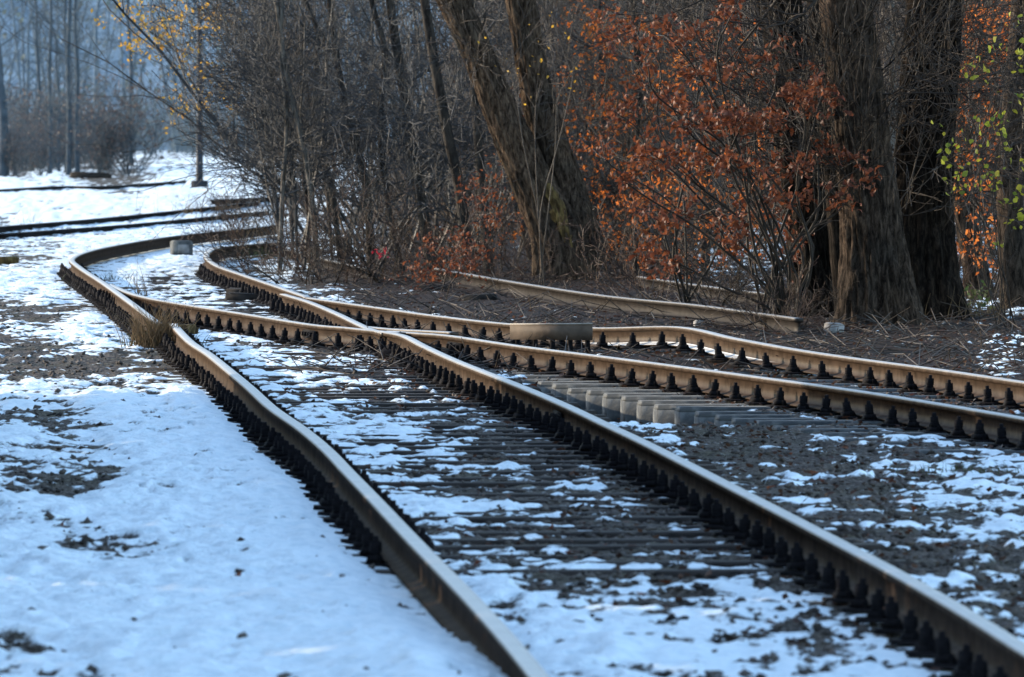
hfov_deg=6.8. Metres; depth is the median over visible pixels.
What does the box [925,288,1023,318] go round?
dry weed
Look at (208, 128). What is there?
misty shrub
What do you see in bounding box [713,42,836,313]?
young oak
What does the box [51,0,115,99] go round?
misty tree
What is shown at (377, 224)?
bare shrub
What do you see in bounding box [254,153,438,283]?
shrub
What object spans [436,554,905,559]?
timber sleeper
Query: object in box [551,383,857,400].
concrete sleeper
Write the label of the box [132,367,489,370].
timber sleeper
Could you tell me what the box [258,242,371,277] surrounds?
rail
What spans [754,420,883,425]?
concrete sleeper
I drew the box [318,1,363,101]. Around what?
misty tree
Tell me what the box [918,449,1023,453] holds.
concrete sleeper
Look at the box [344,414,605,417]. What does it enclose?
timber sleeper
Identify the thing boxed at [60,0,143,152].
misty tree
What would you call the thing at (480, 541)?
timber sleeper
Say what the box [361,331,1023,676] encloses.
rail
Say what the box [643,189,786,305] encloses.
shrub
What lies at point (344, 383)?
timber sleeper
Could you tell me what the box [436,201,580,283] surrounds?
shrub
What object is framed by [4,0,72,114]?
misty tree
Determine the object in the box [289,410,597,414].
timber sleeper
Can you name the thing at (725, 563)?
timber sleeper
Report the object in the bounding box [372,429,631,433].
timber sleeper
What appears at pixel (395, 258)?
shrub
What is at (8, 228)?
rail
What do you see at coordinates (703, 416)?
concrete sleeper
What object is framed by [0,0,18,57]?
misty tree
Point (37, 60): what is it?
misty tree
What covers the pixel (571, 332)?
guard plate
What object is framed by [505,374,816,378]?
concrete sleeper
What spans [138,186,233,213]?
dry weed
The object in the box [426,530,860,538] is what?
timber sleeper
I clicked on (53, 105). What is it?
misty shrub
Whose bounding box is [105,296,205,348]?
dry weed
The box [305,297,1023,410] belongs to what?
rail
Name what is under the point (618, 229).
shrub
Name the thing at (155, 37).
golden tree
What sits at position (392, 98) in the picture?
bare shrub
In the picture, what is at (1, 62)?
misty tree
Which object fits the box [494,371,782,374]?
concrete sleeper
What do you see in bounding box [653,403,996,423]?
concrete sleeper
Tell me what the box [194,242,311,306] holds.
rail
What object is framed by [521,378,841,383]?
concrete sleeper
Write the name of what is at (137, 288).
dry weed
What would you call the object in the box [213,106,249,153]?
misty shrub
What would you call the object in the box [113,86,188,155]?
misty shrub
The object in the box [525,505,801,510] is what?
timber sleeper
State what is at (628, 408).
concrete sleeper
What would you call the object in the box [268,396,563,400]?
timber sleeper
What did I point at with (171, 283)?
timber sleeper
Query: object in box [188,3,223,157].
misty tree
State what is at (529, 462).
timber sleeper
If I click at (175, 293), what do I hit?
timber sleeper
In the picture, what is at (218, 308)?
timber sleeper
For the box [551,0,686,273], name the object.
beech bush
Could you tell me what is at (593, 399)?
concrete sleeper
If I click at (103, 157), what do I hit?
misty shrub
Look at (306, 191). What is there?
arching shrub
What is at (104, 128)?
misty shrub
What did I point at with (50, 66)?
misty tree
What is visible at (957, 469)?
sleeper
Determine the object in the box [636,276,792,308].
rail
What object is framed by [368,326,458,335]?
wing rail
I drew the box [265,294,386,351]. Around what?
rail
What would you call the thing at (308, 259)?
shrub
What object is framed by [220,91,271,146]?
misty shrub
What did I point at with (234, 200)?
rail
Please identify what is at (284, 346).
timber sleeper
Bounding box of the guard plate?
[510,323,592,353]
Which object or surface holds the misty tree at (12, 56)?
on the ground
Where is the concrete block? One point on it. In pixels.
(181, 247)
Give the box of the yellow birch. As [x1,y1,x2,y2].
[478,10,586,285]
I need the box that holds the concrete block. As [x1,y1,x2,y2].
[170,240,192,254]
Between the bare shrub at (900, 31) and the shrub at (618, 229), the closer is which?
the shrub at (618, 229)
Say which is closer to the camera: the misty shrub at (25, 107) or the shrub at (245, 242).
the shrub at (245, 242)
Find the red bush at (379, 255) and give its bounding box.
[371,246,388,285]
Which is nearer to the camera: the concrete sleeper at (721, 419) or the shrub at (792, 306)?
the concrete sleeper at (721, 419)
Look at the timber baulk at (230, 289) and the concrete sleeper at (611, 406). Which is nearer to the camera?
the concrete sleeper at (611, 406)
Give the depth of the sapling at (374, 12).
96.75 m
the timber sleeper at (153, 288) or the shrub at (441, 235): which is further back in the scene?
the shrub at (441, 235)
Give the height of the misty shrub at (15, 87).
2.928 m
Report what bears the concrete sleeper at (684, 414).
on the ground
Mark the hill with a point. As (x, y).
(149, 67)
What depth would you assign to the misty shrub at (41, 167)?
252.08 m
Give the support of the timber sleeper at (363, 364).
on the ground
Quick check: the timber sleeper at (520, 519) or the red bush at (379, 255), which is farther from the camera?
the red bush at (379, 255)
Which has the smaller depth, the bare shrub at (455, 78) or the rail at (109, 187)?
the bare shrub at (455, 78)
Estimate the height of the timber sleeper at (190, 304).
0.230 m
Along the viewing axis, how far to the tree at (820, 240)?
75.80 m
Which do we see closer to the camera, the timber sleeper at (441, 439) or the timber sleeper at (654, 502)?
the timber sleeper at (654, 502)
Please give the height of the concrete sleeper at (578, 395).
0.230 m
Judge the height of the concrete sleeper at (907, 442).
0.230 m
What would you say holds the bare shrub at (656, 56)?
on the ground
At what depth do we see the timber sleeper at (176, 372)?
59.21 m
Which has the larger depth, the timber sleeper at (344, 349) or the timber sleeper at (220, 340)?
the timber sleeper at (220, 340)
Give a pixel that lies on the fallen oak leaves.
(638, 556)
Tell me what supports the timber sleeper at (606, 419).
on the ground
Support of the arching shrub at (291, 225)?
on the ground
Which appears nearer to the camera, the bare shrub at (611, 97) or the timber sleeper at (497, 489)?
the timber sleeper at (497, 489)
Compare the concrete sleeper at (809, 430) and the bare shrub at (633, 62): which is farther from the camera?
the bare shrub at (633, 62)
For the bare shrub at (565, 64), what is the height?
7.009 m
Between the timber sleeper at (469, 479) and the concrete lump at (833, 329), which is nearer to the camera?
the timber sleeper at (469, 479)
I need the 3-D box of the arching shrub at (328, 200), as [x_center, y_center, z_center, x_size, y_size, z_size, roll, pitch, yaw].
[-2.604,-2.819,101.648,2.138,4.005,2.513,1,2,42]
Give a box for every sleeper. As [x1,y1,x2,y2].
[52,289,224,289]
[55,281,204,281]
[56,279,264,280]
[61,304,264,305]
[62,272,156,280]
[62,282,207,283]
[62,298,224,299]
[63,305,268,306]
[64,287,222,288]
[65,303,260,303]
[65,308,268,309]
[67,290,225,291]
[67,310,264,311]
[68,293,225,294]
[79,297,208,297]
[86,301,260,302]
[99,313,274,314]
[129,365,479,366]
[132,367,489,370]
[136,374,413,375]
[137,371,406,373]
[143,378,514,381]
[146,276,258,277]
[146,381,522,384]
[158,387,542,392]
[159,376,507,377]
[204,340,273,341]
[204,346,321,347]
[226,348,659,351]
[238,347,546,350]
[248,441,654,445]
[255,450,687,454]
[258,385,529,387]
[262,390,537,392]
[266,455,698,460]
[268,356,377,358]
[268,393,553,395]
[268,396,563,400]
[275,350,615,355]
[276,400,567,402]
[280,464,716,469]
[285,402,581,409]
[286,407,579,410]
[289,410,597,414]
[293,359,389,361]
[299,417,611,421]
[301,423,516,424]
[305,363,389,365]
[307,424,530,428]
[318,516,828,524]
[320,433,647,437]
[327,437,652,441]
[339,444,680,449]
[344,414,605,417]
[344,543,885,551]
[346,538,860,544]
[367,469,729,475]
[370,476,735,481]
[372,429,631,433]
[374,568,935,577]
[377,481,750,487]
[381,488,768,491]
[388,493,780,498]
[396,460,711,464]
[416,524,841,530]
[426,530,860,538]
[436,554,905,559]
[444,559,916,567]
[453,511,799,515]
[470,498,779,504]
[486,368,763,372]
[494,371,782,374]
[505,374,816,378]
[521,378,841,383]
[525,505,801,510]
[537,380,834,392]
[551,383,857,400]
[567,386,877,409]
[586,388,901,413]
[602,392,916,421]
[620,395,936,421]
[637,399,967,424]
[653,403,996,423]
[674,406,1017,426]
[694,410,1020,425]
[714,413,1023,426]
[731,418,848,425]
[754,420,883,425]
[774,425,906,430]
[796,428,925,433]
[821,432,949,436]
[844,438,965,440]
[858,462,1021,475]
[866,441,994,444]
[906,447,1018,448]
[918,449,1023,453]
[967,460,1023,462]
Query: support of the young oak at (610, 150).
on the ground
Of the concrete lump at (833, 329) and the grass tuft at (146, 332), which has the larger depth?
the concrete lump at (833, 329)
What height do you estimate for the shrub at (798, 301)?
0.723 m
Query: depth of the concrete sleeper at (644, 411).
53.09 m
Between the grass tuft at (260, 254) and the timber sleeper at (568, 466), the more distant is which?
the grass tuft at (260, 254)
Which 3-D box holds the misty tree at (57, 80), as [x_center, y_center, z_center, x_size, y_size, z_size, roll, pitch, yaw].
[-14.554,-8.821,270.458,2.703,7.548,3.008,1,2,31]
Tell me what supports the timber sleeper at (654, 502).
on the ground
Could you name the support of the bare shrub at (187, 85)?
on the ground
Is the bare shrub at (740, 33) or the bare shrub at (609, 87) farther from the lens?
the bare shrub at (740, 33)
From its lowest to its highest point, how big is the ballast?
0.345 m
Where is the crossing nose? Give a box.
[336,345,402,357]
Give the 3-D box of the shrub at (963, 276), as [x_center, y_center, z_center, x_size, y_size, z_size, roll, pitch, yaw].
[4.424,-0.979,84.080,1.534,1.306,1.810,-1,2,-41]
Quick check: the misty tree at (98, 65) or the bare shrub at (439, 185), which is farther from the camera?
the misty tree at (98, 65)
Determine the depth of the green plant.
76.55 m
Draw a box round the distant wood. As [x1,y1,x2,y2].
[0,0,449,152]
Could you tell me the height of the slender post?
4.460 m
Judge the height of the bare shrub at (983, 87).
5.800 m
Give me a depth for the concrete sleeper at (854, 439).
46.95 m
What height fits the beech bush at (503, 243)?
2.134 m
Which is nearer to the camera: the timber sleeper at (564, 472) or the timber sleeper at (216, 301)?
the timber sleeper at (564, 472)
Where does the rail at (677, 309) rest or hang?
on the ground
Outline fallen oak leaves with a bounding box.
[14,306,1023,607]
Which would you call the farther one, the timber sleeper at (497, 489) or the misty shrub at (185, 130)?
the misty shrub at (185, 130)
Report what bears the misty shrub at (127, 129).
on the ground
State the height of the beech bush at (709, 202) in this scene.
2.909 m
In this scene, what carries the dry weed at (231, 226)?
on the ground
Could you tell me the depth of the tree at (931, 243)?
74.73 m
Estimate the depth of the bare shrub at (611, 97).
118.03 m
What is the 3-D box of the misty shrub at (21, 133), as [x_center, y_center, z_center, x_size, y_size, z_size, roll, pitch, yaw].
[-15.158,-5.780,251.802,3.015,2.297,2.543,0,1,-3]
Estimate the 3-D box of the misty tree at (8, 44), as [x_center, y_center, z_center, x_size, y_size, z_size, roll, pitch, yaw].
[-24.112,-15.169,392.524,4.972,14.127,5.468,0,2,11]
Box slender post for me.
[191,6,207,187]
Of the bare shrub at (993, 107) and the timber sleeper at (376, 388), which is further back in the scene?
the bare shrub at (993, 107)
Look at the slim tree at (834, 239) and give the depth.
74.87 m
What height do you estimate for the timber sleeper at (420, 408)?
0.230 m
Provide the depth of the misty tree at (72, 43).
373.43 m
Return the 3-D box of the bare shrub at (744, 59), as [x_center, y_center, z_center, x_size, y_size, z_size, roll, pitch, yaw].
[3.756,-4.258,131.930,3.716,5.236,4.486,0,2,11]
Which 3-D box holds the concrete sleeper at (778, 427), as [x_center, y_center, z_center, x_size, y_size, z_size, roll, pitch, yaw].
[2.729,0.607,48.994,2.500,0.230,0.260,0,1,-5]
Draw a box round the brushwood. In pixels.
[1,0,1023,262]
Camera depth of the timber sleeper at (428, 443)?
46.19 m
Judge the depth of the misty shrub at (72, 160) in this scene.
267.50 m
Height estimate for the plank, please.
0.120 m
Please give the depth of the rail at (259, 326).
68.74 m
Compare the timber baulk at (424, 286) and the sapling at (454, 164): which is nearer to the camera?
the timber baulk at (424, 286)
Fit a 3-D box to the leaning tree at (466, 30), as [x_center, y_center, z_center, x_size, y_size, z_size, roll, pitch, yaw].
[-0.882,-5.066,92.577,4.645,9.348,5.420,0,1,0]
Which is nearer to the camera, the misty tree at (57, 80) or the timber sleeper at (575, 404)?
the timber sleeper at (575, 404)
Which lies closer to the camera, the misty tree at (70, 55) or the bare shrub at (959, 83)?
the bare shrub at (959, 83)
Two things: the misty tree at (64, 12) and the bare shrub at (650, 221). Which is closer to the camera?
the bare shrub at (650, 221)
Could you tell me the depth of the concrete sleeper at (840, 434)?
47.54 m
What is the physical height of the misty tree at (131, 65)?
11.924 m
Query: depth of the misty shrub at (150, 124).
392.80 m
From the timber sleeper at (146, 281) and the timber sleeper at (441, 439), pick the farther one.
the timber sleeper at (146, 281)
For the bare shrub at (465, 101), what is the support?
on the ground
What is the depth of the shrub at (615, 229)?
91.81 m
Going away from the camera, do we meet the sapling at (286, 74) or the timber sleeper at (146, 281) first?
the timber sleeper at (146, 281)
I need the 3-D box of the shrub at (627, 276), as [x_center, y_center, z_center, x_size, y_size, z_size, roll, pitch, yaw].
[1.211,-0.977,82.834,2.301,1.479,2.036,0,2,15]
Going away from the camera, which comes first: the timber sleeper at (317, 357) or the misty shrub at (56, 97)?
the timber sleeper at (317, 357)
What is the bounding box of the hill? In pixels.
[0,0,451,150]
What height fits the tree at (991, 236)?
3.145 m
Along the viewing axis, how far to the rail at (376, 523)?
37.12 m
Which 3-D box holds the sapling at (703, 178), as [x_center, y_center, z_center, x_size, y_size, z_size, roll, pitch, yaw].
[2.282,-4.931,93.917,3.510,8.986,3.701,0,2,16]
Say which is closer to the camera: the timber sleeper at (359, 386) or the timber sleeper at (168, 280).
the timber sleeper at (359, 386)
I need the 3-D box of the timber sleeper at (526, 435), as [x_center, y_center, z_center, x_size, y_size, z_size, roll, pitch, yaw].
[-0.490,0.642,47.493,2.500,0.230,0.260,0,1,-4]
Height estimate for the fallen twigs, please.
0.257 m
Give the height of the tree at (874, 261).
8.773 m
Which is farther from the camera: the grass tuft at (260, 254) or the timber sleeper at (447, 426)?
the grass tuft at (260, 254)
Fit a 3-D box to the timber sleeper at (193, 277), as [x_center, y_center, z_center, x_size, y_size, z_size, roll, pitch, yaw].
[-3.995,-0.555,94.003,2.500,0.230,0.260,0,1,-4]
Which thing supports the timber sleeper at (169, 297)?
on the ground
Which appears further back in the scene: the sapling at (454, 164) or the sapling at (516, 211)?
the sapling at (516, 211)
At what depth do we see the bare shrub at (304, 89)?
117.19 m
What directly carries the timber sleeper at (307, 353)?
on the ground
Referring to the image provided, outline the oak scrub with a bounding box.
[384,169,505,291]
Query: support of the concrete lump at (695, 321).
on the ground
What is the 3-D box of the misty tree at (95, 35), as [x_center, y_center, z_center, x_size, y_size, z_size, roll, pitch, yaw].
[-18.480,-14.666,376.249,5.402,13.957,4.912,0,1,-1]
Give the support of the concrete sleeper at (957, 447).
on the ground
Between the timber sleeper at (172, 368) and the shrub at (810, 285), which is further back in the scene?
the shrub at (810, 285)
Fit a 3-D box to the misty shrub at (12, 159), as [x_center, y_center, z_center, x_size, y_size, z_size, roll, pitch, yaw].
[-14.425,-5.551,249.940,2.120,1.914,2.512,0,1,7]
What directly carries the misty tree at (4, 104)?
on the ground
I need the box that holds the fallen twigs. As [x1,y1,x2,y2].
[258,257,1023,375]
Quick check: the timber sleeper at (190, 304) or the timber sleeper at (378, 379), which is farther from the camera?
the timber sleeper at (190, 304)
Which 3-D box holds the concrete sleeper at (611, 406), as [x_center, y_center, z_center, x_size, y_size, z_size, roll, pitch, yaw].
[1.824,0.459,54.551,2.500,0.230,0.260,0,1,-7]
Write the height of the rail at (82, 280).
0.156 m
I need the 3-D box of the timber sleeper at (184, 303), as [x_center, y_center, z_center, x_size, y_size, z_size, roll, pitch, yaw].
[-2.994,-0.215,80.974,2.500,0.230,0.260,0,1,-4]
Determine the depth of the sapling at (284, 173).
96.83 m
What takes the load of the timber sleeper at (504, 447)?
on the ground
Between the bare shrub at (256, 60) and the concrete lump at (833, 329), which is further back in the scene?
the bare shrub at (256, 60)
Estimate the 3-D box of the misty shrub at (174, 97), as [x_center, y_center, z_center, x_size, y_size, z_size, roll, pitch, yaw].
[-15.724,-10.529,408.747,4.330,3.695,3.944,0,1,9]
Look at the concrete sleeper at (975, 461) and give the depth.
43.85 m
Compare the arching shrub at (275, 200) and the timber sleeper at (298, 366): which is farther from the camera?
the arching shrub at (275, 200)
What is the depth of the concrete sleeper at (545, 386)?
56.85 m
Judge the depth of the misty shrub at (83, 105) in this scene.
289.90 m
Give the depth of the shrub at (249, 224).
127.98 m
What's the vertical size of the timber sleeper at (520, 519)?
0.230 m
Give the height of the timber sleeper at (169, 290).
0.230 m
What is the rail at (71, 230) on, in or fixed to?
on the ground
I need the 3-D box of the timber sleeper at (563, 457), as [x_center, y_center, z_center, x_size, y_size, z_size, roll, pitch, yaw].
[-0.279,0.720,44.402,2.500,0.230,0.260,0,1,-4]
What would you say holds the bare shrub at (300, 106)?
on the ground
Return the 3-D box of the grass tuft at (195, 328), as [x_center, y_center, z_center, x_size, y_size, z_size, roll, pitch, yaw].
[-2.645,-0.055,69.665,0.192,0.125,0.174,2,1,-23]
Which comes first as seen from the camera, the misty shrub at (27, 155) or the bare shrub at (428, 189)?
the bare shrub at (428, 189)
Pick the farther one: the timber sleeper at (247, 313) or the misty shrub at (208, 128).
the misty shrub at (208, 128)
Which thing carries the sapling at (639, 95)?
on the ground
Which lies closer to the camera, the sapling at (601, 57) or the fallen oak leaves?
the fallen oak leaves
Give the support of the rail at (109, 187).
on the ground
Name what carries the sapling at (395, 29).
on the ground
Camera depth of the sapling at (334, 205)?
99.79 m
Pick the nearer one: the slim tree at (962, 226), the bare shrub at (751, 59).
the slim tree at (962, 226)
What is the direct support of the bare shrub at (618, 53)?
on the ground
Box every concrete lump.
[693,320,704,325]
[824,322,843,332]
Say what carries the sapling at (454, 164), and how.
on the ground
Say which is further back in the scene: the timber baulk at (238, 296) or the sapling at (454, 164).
the sapling at (454, 164)
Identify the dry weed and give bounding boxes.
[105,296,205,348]
[116,260,147,295]
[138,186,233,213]
[142,202,304,242]
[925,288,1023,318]
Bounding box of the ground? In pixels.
[0,150,1023,676]
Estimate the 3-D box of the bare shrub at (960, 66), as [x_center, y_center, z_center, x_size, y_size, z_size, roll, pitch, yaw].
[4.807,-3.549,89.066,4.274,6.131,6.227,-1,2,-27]
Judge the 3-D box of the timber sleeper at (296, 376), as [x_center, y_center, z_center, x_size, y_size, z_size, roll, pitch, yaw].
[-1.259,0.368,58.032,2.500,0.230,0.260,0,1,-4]
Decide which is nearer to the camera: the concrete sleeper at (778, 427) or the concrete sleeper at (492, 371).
the concrete sleeper at (778, 427)
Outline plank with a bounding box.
[0,256,18,264]
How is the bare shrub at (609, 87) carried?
on the ground
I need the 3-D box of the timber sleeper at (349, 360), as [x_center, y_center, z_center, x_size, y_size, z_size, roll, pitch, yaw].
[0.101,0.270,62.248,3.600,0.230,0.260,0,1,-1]
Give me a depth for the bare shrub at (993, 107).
114.95 m
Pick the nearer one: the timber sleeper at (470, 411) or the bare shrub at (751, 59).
the timber sleeper at (470, 411)
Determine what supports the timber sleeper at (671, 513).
on the ground
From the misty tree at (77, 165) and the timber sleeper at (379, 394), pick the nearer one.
the timber sleeper at (379, 394)
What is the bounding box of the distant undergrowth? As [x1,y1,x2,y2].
[0,0,438,152]
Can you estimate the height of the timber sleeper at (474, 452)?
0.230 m
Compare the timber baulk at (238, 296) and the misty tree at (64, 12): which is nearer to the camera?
the timber baulk at (238, 296)
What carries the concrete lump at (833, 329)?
on the ground
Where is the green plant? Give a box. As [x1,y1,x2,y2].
[964,280,994,313]
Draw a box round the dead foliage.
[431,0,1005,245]
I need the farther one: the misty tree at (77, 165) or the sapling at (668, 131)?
the misty tree at (77, 165)
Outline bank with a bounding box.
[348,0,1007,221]
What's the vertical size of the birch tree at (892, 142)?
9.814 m
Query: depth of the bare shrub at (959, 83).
91.99 m
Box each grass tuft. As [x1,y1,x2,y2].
[117,331,211,345]
[180,324,198,333]
[235,243,289,259]
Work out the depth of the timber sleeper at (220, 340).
67.49 m
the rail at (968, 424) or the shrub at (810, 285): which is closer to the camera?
the rail at (968, 424)
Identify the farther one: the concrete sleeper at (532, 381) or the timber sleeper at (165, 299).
the timber sleeper at (165, 299)
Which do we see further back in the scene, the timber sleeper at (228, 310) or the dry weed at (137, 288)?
the dry weed at (137, 288)
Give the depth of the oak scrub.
86.45 m
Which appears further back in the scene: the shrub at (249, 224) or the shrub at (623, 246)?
the shrub at (249, 224)
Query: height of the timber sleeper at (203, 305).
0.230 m
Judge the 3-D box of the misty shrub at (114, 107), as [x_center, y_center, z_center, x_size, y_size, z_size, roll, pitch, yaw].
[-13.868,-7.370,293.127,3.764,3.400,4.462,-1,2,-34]
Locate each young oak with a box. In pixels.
[575,0,739,303]
[610,0,882,316]
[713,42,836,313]
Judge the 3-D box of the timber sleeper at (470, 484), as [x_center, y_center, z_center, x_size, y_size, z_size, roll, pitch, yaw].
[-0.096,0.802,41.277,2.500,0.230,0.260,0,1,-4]
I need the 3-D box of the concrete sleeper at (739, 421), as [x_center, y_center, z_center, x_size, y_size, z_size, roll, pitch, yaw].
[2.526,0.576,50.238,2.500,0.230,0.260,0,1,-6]
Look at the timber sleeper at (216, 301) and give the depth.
81.56 m
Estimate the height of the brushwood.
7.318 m
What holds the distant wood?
on the ground
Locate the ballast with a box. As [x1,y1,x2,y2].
[0,304,1023,676]
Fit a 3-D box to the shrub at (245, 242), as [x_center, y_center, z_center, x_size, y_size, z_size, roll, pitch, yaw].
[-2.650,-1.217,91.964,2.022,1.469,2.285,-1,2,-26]
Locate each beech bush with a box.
[469,87,523,269]
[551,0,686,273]
[615,15,785,283]
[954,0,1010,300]
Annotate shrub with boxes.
[0,114,44,176]
[3,77,27,133]
[5,83,66,170]
[8,73,108,128]
[8,80,63,167]
[8,82,99,170]
[8,105,81,171]
[8,108,43,173]
[9,79,85,166]
[9,111,54,169]
[12,99,122,172]
[16,116,76,175]
[31,89,133,166]
[34,0,381,270]
[42,58,186,175]
[52,102,151,172]
[53,111,116,168]
[55,95,135,168]
[63,100,132,169]
[72,71,171,166]
[103,0,682,263]
[111,0,454,244]
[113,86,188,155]
[124,90,178,153]
[131,71,362,238]
[140,0,377,254]
[141,0,444,245]
[150,77,221,152]
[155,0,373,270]
[158,102,211,155]
[159,0,362,260]
[161,155,376,280]
[169,105,238,155]
[172,103,216,153]
[174,0,405,259]
[175,0,660,243]
[179,159,331,245]
[191,183,368,284]
[192,0,640,268]
[195,184,288,230]
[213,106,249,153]
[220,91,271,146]
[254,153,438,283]
[267,164,521,284]
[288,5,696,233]
[303,0,507,255]
[311,0,493,238]
[312,205,450,281]
[327,0,618,244]
[349,0,756,268]
[354,0,578,256]
[360,0,706,240]
[367,144,531,276]
[423,0,806,215]
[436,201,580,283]
[440,2,771,234]
[487,122,699,272]
[491,0,739,219]
[534,161,758,299]
[543,0,757,217]
[551,0,759,254]
[554,3,902,103]
[574,168,713,279]
[586,173,755,287]
[637,0,901,228]
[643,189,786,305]
[678,0,772,221]
[699,249,837,331]
[715,255,860,329]
[739,1,1005,194]
[769,265,820,316]
[802,0,1002,88]
[805,0,1023,281]
[873,0,1009,269]
[896,1,1009,187]
[896,1,1023,243]
[958,199,999,296]
[961,0,1007,145]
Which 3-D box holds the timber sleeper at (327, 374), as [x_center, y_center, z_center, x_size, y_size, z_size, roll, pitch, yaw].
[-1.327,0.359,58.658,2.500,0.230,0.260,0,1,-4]
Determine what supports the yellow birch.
on the ground
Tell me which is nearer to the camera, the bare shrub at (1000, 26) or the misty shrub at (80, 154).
the bare shrub at (1000, 26)
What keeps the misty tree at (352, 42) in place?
on the ground
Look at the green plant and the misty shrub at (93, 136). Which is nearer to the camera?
the green plant
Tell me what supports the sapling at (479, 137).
on the ground
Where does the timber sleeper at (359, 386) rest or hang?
on the ground
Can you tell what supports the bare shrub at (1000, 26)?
on the ground
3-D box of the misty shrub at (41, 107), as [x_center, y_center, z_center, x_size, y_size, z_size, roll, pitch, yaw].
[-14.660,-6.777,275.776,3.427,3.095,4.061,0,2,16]
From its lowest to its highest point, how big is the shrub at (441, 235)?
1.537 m
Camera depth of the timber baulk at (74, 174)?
243.57 m
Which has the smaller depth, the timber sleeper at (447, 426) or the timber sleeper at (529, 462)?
the timber sleeper at (529, 462)
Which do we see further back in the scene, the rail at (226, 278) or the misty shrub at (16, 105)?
the misty shrub at (16, 105)
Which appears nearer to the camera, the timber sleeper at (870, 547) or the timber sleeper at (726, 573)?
the timber sleeper at (726, 573)
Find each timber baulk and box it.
[69,171,111,177]
[225,287,240,293]
[225,292,258,299]
[416,284,449,291]
[460,293,496,301]
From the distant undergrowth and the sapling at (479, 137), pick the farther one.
the distant undergrowth
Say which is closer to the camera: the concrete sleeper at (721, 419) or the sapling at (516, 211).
the concrete sleeper at (721, 419)
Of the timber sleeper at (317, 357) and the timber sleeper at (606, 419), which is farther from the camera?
the timber sleeper at (317, 357)
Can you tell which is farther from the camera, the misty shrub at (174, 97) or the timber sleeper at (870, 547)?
the misty shrub at (174, 97)
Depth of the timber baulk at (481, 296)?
82.31 m
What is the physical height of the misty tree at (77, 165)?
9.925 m
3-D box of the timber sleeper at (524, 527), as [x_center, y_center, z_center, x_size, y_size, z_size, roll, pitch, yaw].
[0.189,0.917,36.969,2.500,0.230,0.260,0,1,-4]
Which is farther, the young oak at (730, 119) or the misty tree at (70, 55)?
the misty tree at (70, 55)
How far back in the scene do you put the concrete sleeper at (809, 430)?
48.19 m
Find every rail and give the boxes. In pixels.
[0,180,186,191]
[0,201,259,232]
[0,211,267,238]
[56,225,276,340]
[99,284,405,352]
[155,323,549,676]
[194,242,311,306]
[211,197,279,204]
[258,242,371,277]
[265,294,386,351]
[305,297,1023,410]
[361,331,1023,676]
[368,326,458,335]
[393,331,1023,450]
[432,268,802,334]
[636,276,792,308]
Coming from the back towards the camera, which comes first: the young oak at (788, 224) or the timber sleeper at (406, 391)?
the young oak at (788, 224)
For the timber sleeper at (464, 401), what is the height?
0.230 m
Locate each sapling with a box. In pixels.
[150,0,469,261]
[166,0,439,271]
[179,0,494,271]
[209,0,482,270]
[214,0,755,273]
[286,0,554,270]
[289,0,616,273]
[308,0,516,271]
[420,0,643,259]
[459,0,776,276]
[487,1,745,205]
[550,0,765,244]
[564,0,771,274]
[927,11,1023,329]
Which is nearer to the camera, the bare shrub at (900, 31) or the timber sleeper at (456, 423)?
the timber sleeper at (456, 423)
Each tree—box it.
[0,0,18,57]
[0,0,32,111]
[0,0,39,108]
[0,0,86,175]
[0,0,103,173]
[2,0,80,165]
[2,33,33,73]
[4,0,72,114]
[9,0,112,112]
[15,0,91,171]
[24,0,113,118]
[25,0,123,171]
[28,0,100,102]
[32,0,143,174]
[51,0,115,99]
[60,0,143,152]
[61,0,138,117]
[74,0,178,162]
[91,0,299,244]
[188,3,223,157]
[306,2,414,149]
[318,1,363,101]
[332,0,386,155]
[387,0,642,280]
[588,0,1018,316]
[594,0,1023,320]
[621,0,1023,325]
[688,0,1023,313]
[719,0,1023,297]
[775,0,1023,307]
[881,1,896,153]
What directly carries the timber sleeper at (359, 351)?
on the ground
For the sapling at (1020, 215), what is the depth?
70.96 m
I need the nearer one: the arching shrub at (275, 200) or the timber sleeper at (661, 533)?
the timber sleeper at (661, 533)
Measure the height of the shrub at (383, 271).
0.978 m
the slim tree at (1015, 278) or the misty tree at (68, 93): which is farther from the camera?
the misty tree at (68, 93)
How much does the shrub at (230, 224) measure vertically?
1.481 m
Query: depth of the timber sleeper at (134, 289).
87.09 m
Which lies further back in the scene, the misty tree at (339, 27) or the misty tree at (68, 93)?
the misty tree at (339, 27)
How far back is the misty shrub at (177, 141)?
372.29 m
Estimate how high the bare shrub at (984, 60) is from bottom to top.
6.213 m
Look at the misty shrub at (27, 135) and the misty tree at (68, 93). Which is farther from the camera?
the misty shrub at (27, 135)
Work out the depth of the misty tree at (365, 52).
353.50 m
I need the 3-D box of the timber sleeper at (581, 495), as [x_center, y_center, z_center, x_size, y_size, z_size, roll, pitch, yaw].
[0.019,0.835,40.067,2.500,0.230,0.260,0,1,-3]
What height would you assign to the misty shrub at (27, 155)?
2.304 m
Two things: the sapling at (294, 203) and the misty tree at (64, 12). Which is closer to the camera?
the sapling at (294, 203)

